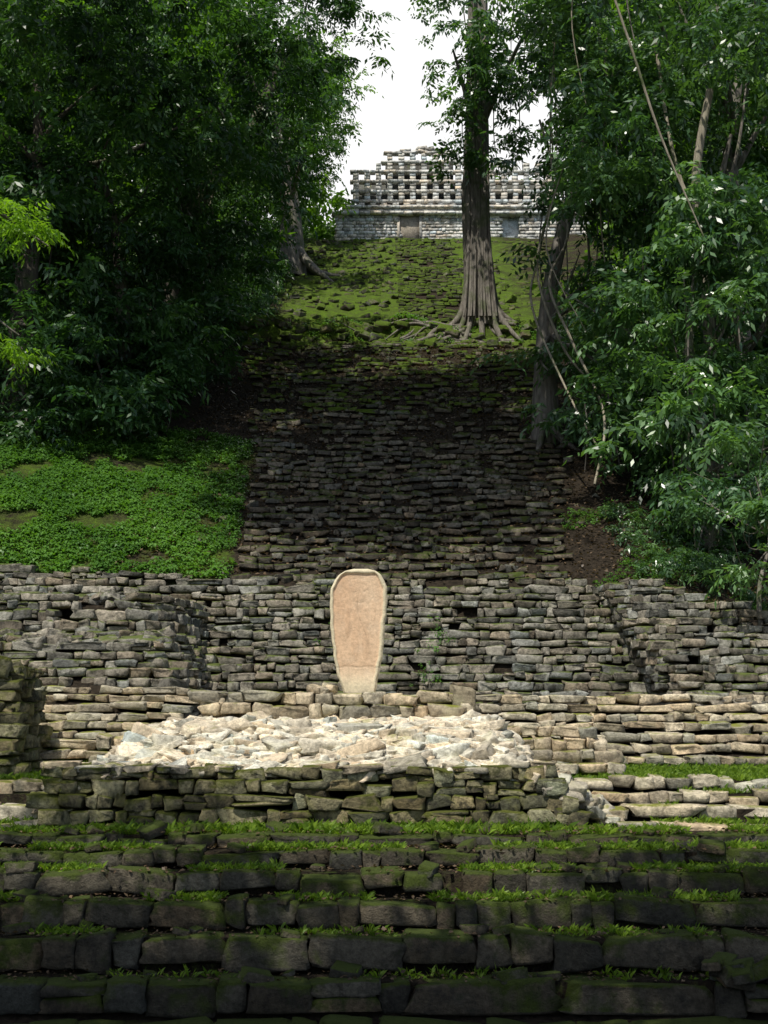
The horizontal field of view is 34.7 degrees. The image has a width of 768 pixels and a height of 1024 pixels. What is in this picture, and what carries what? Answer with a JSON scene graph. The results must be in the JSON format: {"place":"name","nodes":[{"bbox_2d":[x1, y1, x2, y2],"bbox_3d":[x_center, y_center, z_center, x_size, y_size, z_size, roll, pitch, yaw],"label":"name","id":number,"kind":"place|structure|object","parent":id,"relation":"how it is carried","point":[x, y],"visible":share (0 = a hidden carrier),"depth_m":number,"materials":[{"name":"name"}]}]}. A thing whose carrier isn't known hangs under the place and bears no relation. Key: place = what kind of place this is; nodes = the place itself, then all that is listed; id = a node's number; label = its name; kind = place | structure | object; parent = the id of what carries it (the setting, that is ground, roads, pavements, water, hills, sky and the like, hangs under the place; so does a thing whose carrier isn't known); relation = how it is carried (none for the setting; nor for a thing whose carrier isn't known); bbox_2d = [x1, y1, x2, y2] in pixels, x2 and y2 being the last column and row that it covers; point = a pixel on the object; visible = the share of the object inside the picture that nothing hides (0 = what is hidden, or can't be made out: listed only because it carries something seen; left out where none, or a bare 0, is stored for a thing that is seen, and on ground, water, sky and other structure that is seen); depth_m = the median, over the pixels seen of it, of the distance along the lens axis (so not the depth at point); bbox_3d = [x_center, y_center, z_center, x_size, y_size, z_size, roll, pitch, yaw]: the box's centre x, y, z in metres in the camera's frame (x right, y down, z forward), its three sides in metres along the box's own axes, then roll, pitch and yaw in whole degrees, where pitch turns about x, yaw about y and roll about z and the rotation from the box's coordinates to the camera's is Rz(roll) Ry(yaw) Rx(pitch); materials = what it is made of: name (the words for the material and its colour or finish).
{"place":"outdoors","nodes":[
{"label":"outdoors","id":0,"kind":"place"},
{"bbox_2d":[131,0,570,238],"label":"sky","id":1,"kind":"structure","parent":0,"point":[389,123],"materials":[{"name":"white"}]},
{"bbox_2d":[0,234,767,1020],"bbox_3d":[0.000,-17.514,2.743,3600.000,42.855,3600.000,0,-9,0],"label":"hillside ground","id":2,"kind":"structure","parent":0,"point":[12,520],"depth_m":37.44,"materials":[{"name":"soil"}]},
{"bbox_2d":[0,655,52,775],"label":"stone pier","id":3,"kind":"structure","parent":2,"relation":"on","point":[24,736],"depth_m":20.34,"materials":[{"name":"stone"}]},
{"bbox_2d":[0,197,77,389],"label":"young tree","id":4,"kind":"object","parent":2,"relation":"on","point":[19,227],"visible":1,"depth_m":14.42,"materials":[{"name":"green plant"}]},
{"bbox_2d":[0,591,212,696],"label":"stone buttress","id":5,"kind":"structure","parent":2,"relation":"on","point":[160,634],"depth_m":25.79,"materials":[{"name":"grey stone"}]},
{"bbox_2d":[0,0,239,452],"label":"jungle tree","id":6,"kind":"object","parent":2,"relation":"on","point":[25,301],"visible":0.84,"depth_m":42.53,"materials":[{"name":"green plant"}]},
{"bbox_2d":[0,259,247,453],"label":"jungle undergrowth","id":7,"kind":"object","parent":2,"relation":"on","point":[89,413],"visible":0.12,"depth_m":40.99,"materials":[{"name":"green plant"}]},
{"bbox_2d":[0,415,257,578],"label":"ground cover plants","id":8,"kind":"object","parent":2,"relation":"on","point":[77,470],"visible":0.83,"depth_m":35.48,"materials":[{"name":"green plant"}]},
{"bbox_2d":[0,11,285,433],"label":"jungle tree","id":9,"kind":"object","parent":2,"relation":"on","point":[165,222],"visible":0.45,"depth_m":46.23,"materials":[{"name":"green plant"}]},
{"bbox_2d":[22,0,400,373],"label":"jungle tree","id":10,"kind":"object","parent":2,"relation":"on","point":[242,35],"visible":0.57,"depth_m":53.31,"materials":[{"name":"green plant"}]},
{"bbox_2d":[99,90,332,344],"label":"jungle tree","id":11,"kind":"object","parent":2,"relation":"on","point":[238,259],"visible":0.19,"depth_m":61.26,"materials":[{"name":"green plant"}]},
{"bbox_2d":[219,216,309,318],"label":"jungle undergrowth","id":12,"kind":"object","parent":2,"relation":"on","point":[258,300],"visible":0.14,"depth_m":73.15,"materials":[{"name":"green plant"}]},
{"bbox_2d":[198,34,362,281],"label":"jungle tree","id":13,"kind":"object","parent":2,"relation":"on","point":[302,260],"visible":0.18,"depth_m":82.55,"materials":[{"name":"green plant"}]},
{"bbox_2d":[259,32,383,220],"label":"jungle tree","id":14,"kind":"object","parent":2,"relation":"on","point":[327,154],"visible":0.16,"depth_m":95.45,"materials":[{"name":"green plant"}]},
{"bbox_2d":[25,682,625,830],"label":"stone platform","id":15,"kind":"structure","parent":2,"relation":"on","point":[308,750],"depth_m":17.01,"materials":[{"name":"stone"}]},
{"bbox_2d":[330,569,387,692],"bbox_3d":[-0.418,1.967,20.345,0.954,2.049,0.310,0,-9,0],"label":"carved stela","id":16,"kind":"object","parent":15,"relation":"on","point":[358,603],"visible":1,"depth_m":20.26,"materials":[{"name":"stone"}]},
{"bbox_2d":[0,563,672,703],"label":"wall courses","id":17,"kind":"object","parent":2,"relation":"on","point":[245,608],"depth_m":29.34,"materials":[{"name":"grey stone"}]},
{"bbox_2d":[313,615,456,686],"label":"wall weeds","id":18,"kind":"object","parent":17,"relation":"attached to","point":[434,650],"depth_m":28.70,"materials":[{"name":"green plant"}]},
{"bbox_2d":[0,820,767,1023],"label":"foreground stone steps","id":19,"kind":"structure","parent":2,"relation":"on","point":[733,988],"depth_m":13.97,"materials":[{"name":"stone"}]},
{"bbox_2d":[91,815,588,834],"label":"grass tufts","id":20,"kind":"object","parent":19,"relation":"on","point":[448,825],"visible":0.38,"depth_m":16.26,"materials":[{"name":"green plant"}]},
{"bbox_2d":[0,826,767,981],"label":"leaf litter","id":21,"kind":"object","parent":19,"relation":"on","point":[337,899],"visible":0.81,"depth_m":14.42,"materials":[{"name":"plant"}]},
{"bbox_2d":[0,739,767,980],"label":"grass tufts","id":22,"kind":"object","parent":19,"relation":"on","point":[746,771],"visible":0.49,"depth_m":15.51,"materials":[{"name":"green plant"}]},
{"bbox_2d":[0,773,767,831],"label":"terrace side steps","id":23,"kind":"structure","parent":2,"relation":"on","point":[642,805],"depth_m":17.68,"materials":[{"name":"stone"}]},
{"bbox_2d":[0,0,767,354],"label":"distant forest","id":24,"kind":"object","parent":2,"relation":"on","point":[324,230],"visible":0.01,"depth_m":72.12,"materials":[{"name":"green plant"}]},
{"bbox_2d":[259,311,536,342],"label":"ledge plants","id":25,"kind":"object","parent":2,"relation":"on","point":[409,316],"visible":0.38,"depth_m":59.81,"materials":[{"name":"green plant"}]},
{"bbox_2d":[32,685,767,768],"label":"terrace steps","id":26,"kind":"structure","parent":2,"relation":"on","point":[512,707],"depth_m":23.87,"materials":[{"name":"stone"}]},
{"bbox_2d":[182,237,651,584],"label":"hillside stairway","id":27,"kind":"object","parent":2,"relation":"on","point":[410,287],"visible":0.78,"depth_m":42.35,"materials":[{"name":"stone"}]},
{"bbox_2d":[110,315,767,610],"bbox_3d":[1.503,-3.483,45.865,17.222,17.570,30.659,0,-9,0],"label":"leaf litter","id":28,"kind":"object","parent":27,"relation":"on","point":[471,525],"visible":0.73,"depth_m":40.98,"materials":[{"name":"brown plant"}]},
{"bbox_2d":[331,145,589,240],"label":"maya temple","id":29,"kind":"structure","parent":2,"relation":"on","point":[406,199],"depth_m":102.19,"materials":[{"name":"stone"}]},
{"bbox_2d":[332,0,629,348],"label":"strangler fig tree","id":30,"kind":"object","parent":2,"relation":"on","point":[480,103],"visible":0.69,"depth_m":60.06,"materials":[{"name":"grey plant"}]},
{"bbox_2d":[479,42,750,471],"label":"jungle tree","id":31,"kind":"object","parent":2,"relation":"on","point":[546,389],"visible":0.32,"depth_m":42.45,"materials":[{"name":"green plant"}]},
{"bbox_2d":[529,0,745,484],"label":"hanging lianas","id":32,"kind":"object","parent":31,"relation":"hanging from","point":[700,139],"visible":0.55,"depth_m":38.99,"materials":[{"name":"brown plant"}]},
{"bbox_2d":[468,0,767,550],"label":"jungle tree","id":33,"kind":"object","parent":2,"relation":"on","point":[589,125],"visible":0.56,"depth_m":38.45,"materials":[{"name":"green plant"}]},
{"bbox_2d":[489,0,767,480],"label":"jungle tree","id":34,"kind":"object","parent":2,"relation":"on","point":[557,16],"visible":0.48,"depth_m":43.04,"materials":[{"name":"green plant"}]},
{"bbox_2d":[537,299,767,566],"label":"jungle undergrowth","id":35,"kind":"object","parent":2,"relation":"on","point":[628,447],"visible":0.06,"depth_m":38.55,"materials":[{"name":"green plant"}]},
{"bbox_2d":[559,507,767,647],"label":"ground cover plants","id":36,"kind":"object","parent":2,"relation":"on","point":[624,561],"visible":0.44,"depth_m":32.45,"materials":[{"name":"green plant"}]},
{"bbox_2d":[561,171,767,560],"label":"jungle tree","id":37,"kind":"object","parent":2,"relation":"on","point":[722,394],"visible":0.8,"depth_m":35.03,"materials":[{"name":"green plant"}]},
{"bbox_2d":[590,497,767,604],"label":"jungle undergrowth","id":38,"kind":"object","parent":2,"relation":"on","point":[703,561],"visible":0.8,"depth_m":33.13,"materials":[{"name":"green plant"}]},
{"bbox_2d":[596,579,767,706],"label":"stone buttress","id":39,"kind":"structure","parent":2,"relation":"on","point":[641,611],"depth_m":27.57,"materials":[{"name":"grey stone"}]},
{"bbox_2d":[644,419,767,648],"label":"jungle shrub","id":40,"kind":"object","parent":2,"relation":"on","point":[755,505],"visible":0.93,"depth_m":29.94,"materials":[{"name":"green plant"}]}
]}

